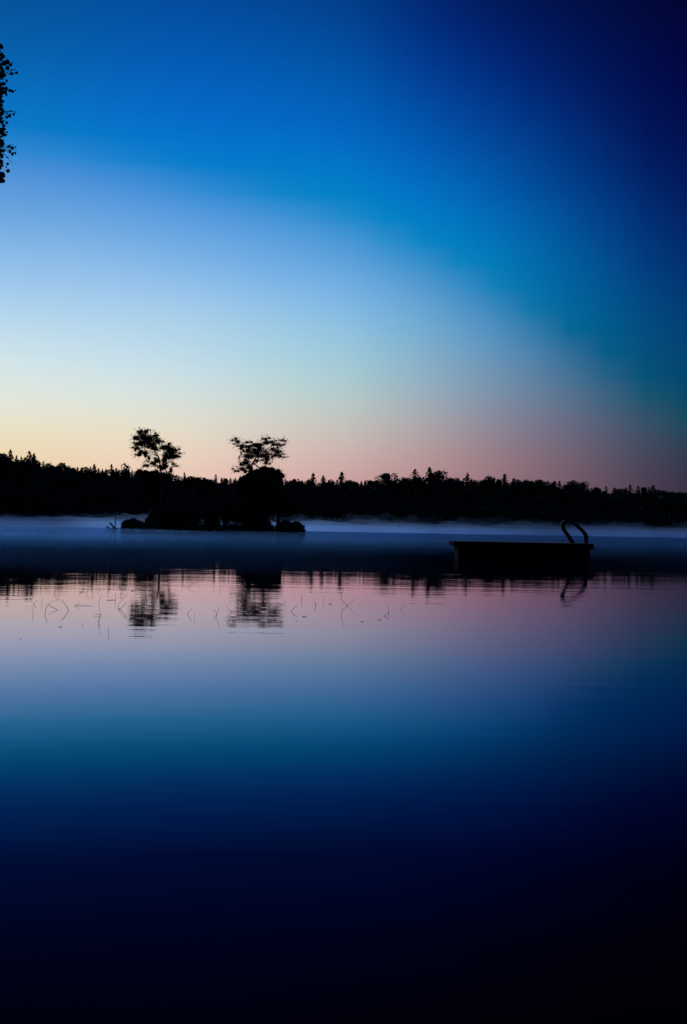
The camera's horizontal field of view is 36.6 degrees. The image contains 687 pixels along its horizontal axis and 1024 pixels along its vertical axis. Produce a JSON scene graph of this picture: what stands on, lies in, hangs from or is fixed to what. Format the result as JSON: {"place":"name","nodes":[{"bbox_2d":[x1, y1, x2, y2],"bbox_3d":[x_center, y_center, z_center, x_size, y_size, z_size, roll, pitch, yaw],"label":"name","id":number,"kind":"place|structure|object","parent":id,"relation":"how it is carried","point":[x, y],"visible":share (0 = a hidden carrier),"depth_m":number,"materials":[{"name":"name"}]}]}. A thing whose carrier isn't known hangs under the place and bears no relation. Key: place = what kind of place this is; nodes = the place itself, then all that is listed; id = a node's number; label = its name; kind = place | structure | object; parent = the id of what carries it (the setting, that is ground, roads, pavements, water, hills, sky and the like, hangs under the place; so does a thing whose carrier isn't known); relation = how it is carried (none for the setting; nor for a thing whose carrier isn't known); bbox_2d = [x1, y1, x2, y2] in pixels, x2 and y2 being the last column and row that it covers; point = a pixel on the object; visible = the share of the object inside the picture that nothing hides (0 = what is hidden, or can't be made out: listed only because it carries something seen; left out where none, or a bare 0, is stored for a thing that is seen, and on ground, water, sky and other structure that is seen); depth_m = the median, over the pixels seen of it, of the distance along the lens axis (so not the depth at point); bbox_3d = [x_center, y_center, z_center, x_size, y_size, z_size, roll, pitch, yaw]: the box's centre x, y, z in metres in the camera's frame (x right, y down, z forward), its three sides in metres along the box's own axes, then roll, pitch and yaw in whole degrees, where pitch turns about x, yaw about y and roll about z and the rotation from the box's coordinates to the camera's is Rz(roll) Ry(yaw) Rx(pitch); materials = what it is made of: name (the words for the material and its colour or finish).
{"place":"outdoors","nodes":[
{"label":"outdoors","id":0,"kind":"place"},
{"bbox_2d":[0,525,686,1023],"bbox_3d":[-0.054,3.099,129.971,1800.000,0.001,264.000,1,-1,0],"label":"water","id":1,"kind":"structure","parent":0,"point":[452,791],"depth_m":5.72,"materials":[{"name":"blue liquid"}]},
{"bbox_2d":[106,515,117,528],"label":"dead snag","id":2,"kind":"object","parent":1,"relation":"in","point":[114,526],"visible":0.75,"depth_m":188.91,"materials":[{"name":"brown wood"}]},
{"bbox_2d":[120,523,131,529],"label":"shrub","id":3,"kind":"object","parent":1,"relation":"in","point":[125,526],"visible":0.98,"depth_m":189.61,"materials":[{"name":"plant"}]},
{"bbox_2d":[121,518,145,529],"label":"shrub","id":4,"kind":"object","parent":1,"relation":"in","point":[135,523],"visible":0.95,"depth_m":190.16,"materials":[{"name":"plant"}]},
{"bbox_2d":[144,512,159,529],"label":"shrub","id":5,"kind":"object","parent":1,"relation":"in","point":[149,520],"visible":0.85,"depth_m":190.31,"materials":[{"name":"black plant"}]},
{"bbox_2d":[202,499,226,530],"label":"shrub","id":6,"kind":"object","parent":1,"relation":"in","point":[213,513],"visible":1,"depth_m":188.33,"materials":[{"name":"black plant"}]},
{"bbox_2d":[228,500,252,531],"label":"shrub","id":7,"kind":"object","parent":1,"relation":"in","point":[241,513],"visible":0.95,"depth_m":186.99,"materials":[{"name":"black plant"}]},
{"bbox_2d":[258,518,273,531],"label":"shrub","id":8,"kind":"object","parent":1,"relation":"in","point":[268,527],"visible":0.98,"depth_m":187.46,"materials":[{"name":"black plant"}]},
{"bbox_2d":[274,520,296,531],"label":"shrub","id":9,"kind":"object","parent":1,"relation":"in","point":[284,526],"visible":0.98,"depth_m":188.25,"materials":[{"name":"black plant"}]},
{"bbox_2d":[290,521,305,532],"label":"shrub","id":10,"kind":"object","parent":1,"relation":"in","point":[300,528],"visible":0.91,"depth_m":189.34,"materials":[{"name":"black plant"}]},
{"bbox_2d":[449,540,593,562],"bbox_3d":[7.758,1.861,45.977,6.004,1.073,2.750,1,-1,2],"label":"swim raft","id":11,"kind":"object","parent":1,"relation":"on","point":[522,551],"visible":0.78,"depth_m":44.67,"materials":[{"name":"plastic"}]},
{"bbox_2d":[561,520,587,542],"bbox_3d":[10.243,0.883,46.041,1.368,1.078,0.645,1,-1,0],"label":"raft ladder","id":12,"kind":"object","parent":11,"relation":"on","point":[577,526],"visible":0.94,"depth_m":45.76,"materials":[{"name":"metal"}]},
{"bbox_2d":[0,461,686,536],"bbox_3d":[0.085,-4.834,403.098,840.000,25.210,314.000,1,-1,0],"label":"hill","id":13,"kind":"structure","parent":0,"point":[19,520],"depth_m":255.65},
{"bbox_2d":[0,453,7,485],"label":"broadleaf tree","id":14,"kind":"object","parent":13,"relation":"on","point":[3,456],"visible":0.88,"depth_m":270.74,"materials":[{"name":"black plant"}]},
{"bbox_2d":[4,449,13,478],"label":"spruce tree","id":15,"kind":"object","parent":13,"relation":"on","point":[9,460],"visible":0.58,"depth_m":271.10,"materials":[{"name":"black plant"}]},
{"bbox_2d":[17,457,26,483],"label":"spruce tree","id":16,"kind":"object","parent":13,"relation":"on","point":[21,461],"visible":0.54,"depth_m":270.26,"materials":[{"name":"black plant"}]},
{"bbox_2d":[19,451,44,481],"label":"spruce tree","id":17,"kind":"object","parent":13,"relation":"on","point":[29,461],"visible":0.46,"depth_m":271.17,"materials":[{"name":"black plant"}]},
{"bbox_2d":[27,453,37,474],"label":"spruce tree","id":18,"kind":"object","parent":13,"relation":"on","point":[35,462],"visible":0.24,"depth_m":271.93,"materials":[{"name":"black plant"}]},
{"bbox_2d":[40,461,47,478],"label":"spruce tree","id":19,"kind":"object","parent":13,"relation":"on","point":[43,467],"visible":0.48,"depth_m":271.50,"materials":[{"name":"black plant"}]},
{"bbox_2d":[44,463,52,475],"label":"broadleaf tree","id":20,"kind":"object","parent":13,"relation":"on","point":[49,467],"visible":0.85,"depth_m":273.21,"materials":[{"name":"black plant"}]},
{"bbox_2d":[53,463,66,477],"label":"broadleaf tree","id":21,"kind":"object","parent":13,"relation":"on","point":[60,466],"visible":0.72,"depth_m":273.34,"materials":[{"name":"black plant"}]},
{"bbox_2d":[61,467,75,475],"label":"broadleaf tree","id":22,"kind":"object","parent":13,"relation":"on","point":[68,470],"visible":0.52,"depth_m":273.00,"materials":[{"name":"black plant"}]},
{"bbox_2d":[75,467,83,491],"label":"spruce tree","id":23,"kind":"object","parent":13,"relation":"on","point":[77,475],"visible":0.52,"depth_m":269.50,"materials":[{"name":"black plant"}]},
{"bbox_2d":[80,467,92,481],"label":"broadleaf tree","id":24,"kind":"object","parent":13,"relation":"on","point":[86,469],"visible":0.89,"depth_m":272.03,"materials":[{"name":"black plant"}]},
{"bbox_2d":[84,464,96,487],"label":"spruce tree","id":25,"kind":"object","parent":13,"relation":"on","point":[92,475],"visible":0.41,"depth_m":271.28,"materials":[{"name":"black plant"}]},
{"bbox_2d":[94,468,100,484],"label":"spruce tree","id":26,"kind":"object","parent":13,"relation":"on","point":[98,471],"visible":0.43,"depth_m":269.82,"materials":[{"name":"black plant"}]},
{"bbox_2d":[98,469,104,484],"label":"spruce tree","id":27,"kind":"object","parent":13,"relation":"on","point":[102,477],"visible":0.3,"depth_m":268.59,"materials":[{"name":"black plant"}]},
{"bbox_2d":[105,464,118,497],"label":"spruce tree","id":28,"kind":"object","parent":13,"relation":"on","point":[111,471],"visible":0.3,"depth_m":268.04,"materials":[{"name":"black plant"}]},
{"bbox_2d":[114,468,119,489],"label":"spruce tree","id":29,"kind":"object","parent":13,"relation":"on","point":[117,477],"visible":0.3,"depth_m":271.28,"materials":[{"name":"black plant"}]},
{"bbox_2d":[121,463,130,491],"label":"broadleaf tree","id":30,"kind":"object","parent":13,"relation":"on","point":[125,471],"visible":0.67,"depth_m":274.88,"materials":[{"name":"black plant"}]},
{"bbox_2d":[132,472,140,489],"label":"broadleaf tree","id":31,"kind":"object","parent":13,"relation":"on","point":[136,477],"visible":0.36,"depth_m":267.82,"materials":[{"name":"black plant"}]},
{"bbox_2d":[159,471,170,484],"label":"broadleaf tree","id":32,"kind":"object","parent":13,"relation":"on","point":[165,473],"visible":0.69,"depth_m":271.02,"materials":[{"name":"black plant"}]},
{"bbox_2d":[166,474,179,494],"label":"broadleaf tree","id":33,"kind":"object","parent":13,"relation":"on","point":[170,478],"visible":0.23,"depth_m":269.01,"materials":[{"name":"black plant"}]},
{"bbox_2d":[174,475,182,486],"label":"broadleaf tree","id":34,"kind":"object","parent":13,"relation":"on","point":[177,480],"visible":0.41,"depth_m":274.09,"materials":[{"name":"black plant"}]},
{"bbox_2d":[177,472,192,496],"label":"spruce tree","id":35,"kind":"object","parent":13,"relation":"on","point":[181,484],"visible":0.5,"depth_m":271.43,"materials":[{"name":"black plant"}]},
{"bbox_2d":[182,476,197,493],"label":"broadleaf tree","id":36,"kind":"object","parent":13,"relation":"on","point":[189,480],"visible":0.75,"depth_m":269.21,"materials":[{"name":"black plant"}]},
{"bbox_2d":[194,476,202,489],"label":"broadleaf tree","id":37,"kind":"object","parent":13,"relation":"on","point":[199,481],"visible":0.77,"depth_m":271.96,"materials":[{"name":"black plant"}]},
{"bbox_2d":[195,477,206,497],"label":"spruce tree","id":38,"kind":"object","parent":13,"relation":"on","point":[201,489],"visible":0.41,"depth_m":270.48,"materials":[{"name":"black plant"}]},
{"bbox_2d":[202,478,213,503],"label":"broadleaf tree","id":39,"kind":"object","parent":13,"relation":"on","point":[206,480],"visible":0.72,"depth_m":268.45,"materials":[{"name":"black plant"}]},
{"bbox_2d":[209,475,220,497],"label":"spruce tree","id":40,"kind":"object","parent":13,"relation":"on","point":[215,488],"visible":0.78,"depth_m":269.96,"materials":[{"name":"black plant"}]},
{"bbox_2d":[221,478,231,486],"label":"broadleaf tree","id":41,"kind":"object","parent":13,"relation":"on","point":[225,481],"visible":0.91,"depth_m":271.82,"materials":[{"name":"black plant"}]},
{"bbox_2d":[293,480,304,495],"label":"broadleaf tree","id":42,"kind":"object","parent":13,"relation":"on","point":[297,484],"visible":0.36,"depth_m":268.97,"materials":[{"name":"black plant"}]},
{"bbox_2d":[303,478,312,496],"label":"broadleaf tree","id":43,"kind":"object","parent":13,"relation":"on","point":[308,483],"visible":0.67,"depth_m":268.57,"materials":[{"name":"black plant"}]},
{"bbox_2d":[304,473,318,498],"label":"spruce tree","id":44,"kind":"object","parent":13,"relation":"on","point":[312,480],"visible":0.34,"depth_m":270.12,"materials":[{"name":"black plant"}]},
{"bbox_2d":[317,475,326,494],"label":"spruce tree","id":45,"kind":"object","parent":13,"relation":"on","point":[322,480],"visible":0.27,"depth_m":273.38,"materials":[{"name":"black plant"}]},
{"bbox_2d":[323,479,334,501],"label":"broadleaf tree","id":46,"kind":"object","parent":13,"relation":"on","point":[330,486],"visible":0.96,"depth_m":269.69,"materials":[{"name":"black plant"}]},
{"bbox_2d":[328,472,352,507],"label":"spruce tree","id":47,"kind":"object","parent":13,"relation":"on","point":[338,489],"visible":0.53,"depth_m":267.87,"materials":[{"name":"black plant"}]},
{"bbox_2d":[0,453,686,535],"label":"forest","id":48,"kind":"object","parent":13,"relation":"on","point":[93,498],"visible":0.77,"depth_m":256.22,"materials":[{"name":"black plant"}]},
{"bbox_2d":[357,480,369,501],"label":"spruce tree","id":49,"kind":"object","parent":13,"relation":"on","point":[365,490],"visible":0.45,"depth_m":268.83,"materials":[{"name":"black plant"}]},
{"bbox_2d":[366,480,372,490],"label":"broadleaf tree","id":50,"kind":"object","parent":13,"relation":"on","point":[369,482],"visible":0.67,"depth_m":275.71,"materials":[{"name":"black plant"}]},
{"bbox_2d":[371,479,379,488],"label":"broadleaf tree","id":51,"kind":"object","parent":13,"relation":"on","point":[375,483],"visible":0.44,"depth_m":270.42,"materials":[{"name":"black plant"}]},
{"bbox_2d":[374,480,385,498],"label":"broadleaf tree","id":52,"kind":"object","parent":13,"relation":"on","point":[383,487],"visible":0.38,"depth_m":268.69,"materials":[{"name":"black plant"}]},
{"bbox_2d":[374,473,397,491],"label":"broadleaf tree","id":53,"kind":"object","parent":13,"relation":"on","point":[386,477],"visible":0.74,"depth_m":274.17,"materials":[{"name":"black plant"}]},
{"bbox_2d":[388,478,400,497],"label":"broadleaf tree","id":54,"kind":"object","parent":13,"relation":"on","point":[395,483],"visible":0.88,"depth_m":268.35,"materials":[{"name":"black plant"}]},
{"bbox_2d":[398,477,408,506],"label":"broadleaf tree","id":55,"kind":"object","parent":13,"relation":"on","point":[403,481],"visible":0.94,"depth_m":268.46,"materials":[{"name":"black plant"}]},
{"bbox_2d":[405,477,411,489],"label":"broadleaf tree","id":56,"kind":"object","parent":13,"relation":"on","point":[409,481],"visible":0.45,"depth_m":272.68,"materials":[{"name":"black plant"}]},
{"bbox_2d":[409,469,423,500],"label":"spruce tree","id":57,"kind":"object","parent":13,"relation":"on","point":[414,477],"visible":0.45,"depth_m":273.20,"materials":[{"name":"black plant"}]},
{"bbox_2d":[420,467,443,495],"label":"spruce tree","id":58,"kind":"object","parent":13,"relation":"on","point":[430,478],"visible":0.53,"depth_m":271.13,"materials":[{"name":"black plant"}]},
{"bbox_2d":[432,470,447,498],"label":"broadleaf tree","id":59,"kind":"object","parent":13,"relation":"on","point":[438,475],"visible":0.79,"depth_m":271.88,"materials":[{"name":"black plant"}]},
{"bbox_2d":[440,478,447,495],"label":"broadleaf tree","id":60,"kind":"object","parent":13,"relation":"on","point":[442,485],"visible":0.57,"depth_m":271.21,"materials":[{"name":"black plant"}]},
{"bbox_2d":[443,477,456,503],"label":"broadleaf tree","id":61,"kind":"object","parent":13,"relation":"on","point":[451,482],"visible":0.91,"depth_m":268.39,"materials":[{"name":"black plant"}]},
{"bbox_2d":[455,479,462,493],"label":"broadleaf tree","id":62,"kind":"object","parent":13,"relation":"on","point":[460,483],"visible":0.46,"depth_m":273.38,"materials":[{"name":"black plant"}]},
{"bbox_2d":[454,472,480,507],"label":"spruce tree","id":63,"kind":"object","parent":13,"relation":"on","point":[467,484],"visible":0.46,"depth_m":267.74,"materials":[{"name":"black plant"}]},
{"bbox_2d":[464,478,477,502],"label":"spruce tree","id":64,"kind":"object","parent":13,"relation":"on","point":[472,482],"visible":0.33,"depth_m":268.45,"materials":[{"name":"black plant"}]},
{"bbox_2d":[476,480,489,497],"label":"broadleaf tree","id":65,"kind":"object","parent":13,"relation":"on","point":[480,491],"visible":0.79,"depth_m":269.48,"materials":[{"name":"black plant"}]},
{"bbox_2d":[484,475,496,500],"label":"broadleaf tree","id":66,"kind":"object","parent":13,"relation":"on","point":[489,485],"visible":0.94,"depth_m":269.58,"materials":[{"name":"black plant"}]},
{"bbox_2d":[493,479,505,500],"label":"broadleaf tree","id":67,"kind":"object","parent":13,"relation":"on","point":[498,484],"visible":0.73,"depth_m":268.71,"materials":[{"name":"black plant"}]},
{"bbox_2d":[499,474,510,496],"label":"spruce tree","id":68,"kind":"object","parent":13,"relation":"on","point":[503,479],"visible":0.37,"depth_m":271.66,"materials":[{"name":"black plant"}]},
{"bbox_2d":[508,478,519,500],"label":"spruce tree","id":69,"kind":"object","parent":13,"relation":"on","point":[514,488],"visible":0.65,"depth_m":269.14,"materials":[{"name":"black plant"}]},
{"bbox_2d":[516,479,521,492],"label":"broadleaf tree","id":70,"kind":"object","parent":13,"relation":"on","point":[520,482],"visible":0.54,"depth_m":272.97,"materials":[{"name":"black plant"}]},
{"bbox_2d":[519,479,530,497],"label":"broadleaf tree","id":71,"kind":"object","parent":13,"relation":"on","point":[524,487],"visible":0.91,"depth_m":268.37,"materials":[{"name":"black plant"}]},
{"bbox_2d":[529,480,537,504],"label":"broadleaf tree","id":72,"kind":"object","parent":13,"relation":"on","point":[531,481],"visible":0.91,"depth_m":271.04,"materials":[{"name":"black plant"}]},
{"bbox_2d":[534,480,547,505],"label":"broadleaf tree","id":73,"kind":"object","parent":13,"relation":"on","point":[539,484],"visible":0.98,"depth_m":270.59,"materials":[{"name":"black plant"}]},
{"bbox_2d":[548,481,558,496],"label":"broadleaf tree","id":74,"kind":"object","parent":13,"relation":"on","point":[552,487],"visible":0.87,"depth_m":270.05,"materials":[{"name":"black plant"}]},
{"bbox_2d":[550,481,566,501],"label":"spruce tree","id":75,"kind":"object","parent":13,"relation":"on","point":[559,491],"visible":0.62,"depth_m":269.91,"materials":[{"name":"black plant"}]},
{"bbox_2d":[563,480,579,509],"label":"broadleaf tree","id":76,"kind":"object","parent":13,"relation":"on","point":[571,485],"visible":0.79,"depth_m":267.63,"materials":[{"name":"black plant"}]},
{"bbox_2d":[577,481,588,492],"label":"broadleaf tree","id":77,"kind":"object","parent":13,"relation":"on","point":[584,485],"visible":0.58,"depth_m":272.69,"materials":[{"name":"black plant"}]},
{"bbox_2d":[584,486,593,503],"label":"spruce tree","id":78,"kind":"object","parent":13,"relation":"on","point":[587,492],"visible":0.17,"depth_m":268.75,"materials":[{"name":"black plant"}]},
{"bbox_2d":[590,487,599,498],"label":"broadleaf tree","id":79,"kind":"object","parent":13,"relation":"on","point":[595,490],"visible":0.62,"depth_m":268.62,"materials":[{"name":"black plant"}]},
{"bbox_2d":[602,486,612,509],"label":"spruce tree","id":80,"kind":"object","parent":13,"relation":"on","point":[605,493],"visible":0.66,"depth_m":271.14,"materials":[{"name":"black plant"}]},
{"bbox_2d":[608,487,620,502],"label":"spruce tree","id":81,"kind":"object","parent":13,"relation":"on","point":[613,491],"visible":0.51,"depth_m":272.88,"materials":[{"name":"black plant"}]},
{"bbox_2d":[611,488,622,497],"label":"broadleaf tree","id":82,"kind":"object","parent":13,"relation":"on","point":[618,490],"visible":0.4,"depth_m":272.46,"materials":[{"name":"black plant"}]},
{"bbox_2d":[624,485,635,504],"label":"spruce tree","id":83,"kind":"object","parent":13,"relation":"on","point":[630,490],"visible":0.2,"depth_m":270.31,"materials":[{"name":"black plant"}]},
{"bbox_2d":[634,486,640,496],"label":"spruce tree","id":84,"kind":"object","parent":13,"relation":"on","point":[637,491],"visible":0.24,"depth_m":272.85,"materials":[{"name":"black plant"}]},
{"bbox_2d":[638,487,651,495],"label":"broadleaf tree","id":85,"kind":"object","parent":13,"relation":"on","point":[644,490],"visible":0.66,"depth_m":271.97,"materials":[{"name":"black plant"}]},
{"bbox_2d":[648,485,656,505],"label":"spruce tree","id":86,"kind":"object","parent":13,"relation":"on","point":[653,490],"visible":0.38,"depth_m":271.47,"materials":[{"name":"black plant"}]},
{"bbox_2d":[658,490,674,510],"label":"spruce tree","id":87,"kind":"object","parent":13,"relation":"on","point":[665,496],"visible":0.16,"depth_m":268.60,"materials":[{"name":"black plant"}]},
{"bbox_2d":[666,491,675,501],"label":"broadleaf tree","id":88,"kind":"object","parent":13,"relation":"on","point":[671,495],"visible":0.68,"depth_m":267.94,"materials":[{"name":"black plant"}]},
{"bbox_2d":[671,492,680,505],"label":"broadleaf tree","id":89,"kind":"object","parent":13,"relation":"on","point":[677,497],"visible":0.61,"depth_m":267.91,"materials":[{"name":"black plant"}]},
{"bbox_2d":[678,493,686,502],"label":"broadleaf tree","id":90,"kind":"object","parent":13,"relation":"on","point":[683,498],"visible":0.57,"depth_m":269.11,"materials":[{"name":"black plant"}]},
{"bbox_2d":[0,0,686,493],"label":"sky","id":91,"kind":"structure","parent":0,"point":[374,237],"materials":[{"name":"blue"}]},
{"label":"near bank","id":92,"kind":"structure","parent":0,"visible":0},
{"bbox_2d":[0,44,17,182],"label":"aspen tree","id":93,"kind":"object","parent":92,"relation":"on","point":[2,92],"visible":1,"depth_m":14.03,"materials":[{"name":"black plant"}]},
{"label":"island","id":94,"kind":"structure","parent":0,"visible":0},
{"bbox_2d":[134,468,170,513],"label":"bushy island tree","id":95,"kind":"object","parent":94,"relation":"on","point":[151,486],"visible":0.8,"depth_m":192.75,"materials":[{"name":"black plant"}]},
{"bbox_2d":[190,502,211,530],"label":"shrub","id":96,"kind":"object","parent":94,"relation":"on","point":[200,515],"visible":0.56,"depth_m":190.28,"materials":[{"name":"black plant"}]},
{"bbox_2d":[216,496,238,530],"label":"shrub","id":97,"kind":"object","parent":94,"relation":"on","point":[226,509],"visible":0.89,"depth_m":189.45,"materials":[{"name":"black plant"}]},
{"bbox_2d":[161,524,301,530],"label":"ground cover","id":98,"kind":"object","parent":94,"relation":"on","point":[225,527],"visible":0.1,"depth_m":190.80,"materials":[{"name":"black plant"}]},
{"bbox_2d":[129,427,184,505],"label":"forked maple tree","id":99,"kind":"object","parent":98,"relation":"on","point":[143,438],"visible":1,"depth_m":189.95,"materials":[{"name":"black plant"}]},
{"bbox_2d":[229,435,290,516],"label":"crooked maple tree","id":100,"kind":"object","parent":94,"relation":"on","point":[258,453],"visible":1,"depth_m":191.00,"materials":[{"name":"black plant"}]},
{"bbox_2d":[231,465,296,523],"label":"round oak tree","id":101,"kind":"object","parent":94,"relation":"on","point":[266,486],"visible":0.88,"depth_m":190.63,"materials":[{"name":"black plant"}]}
]}

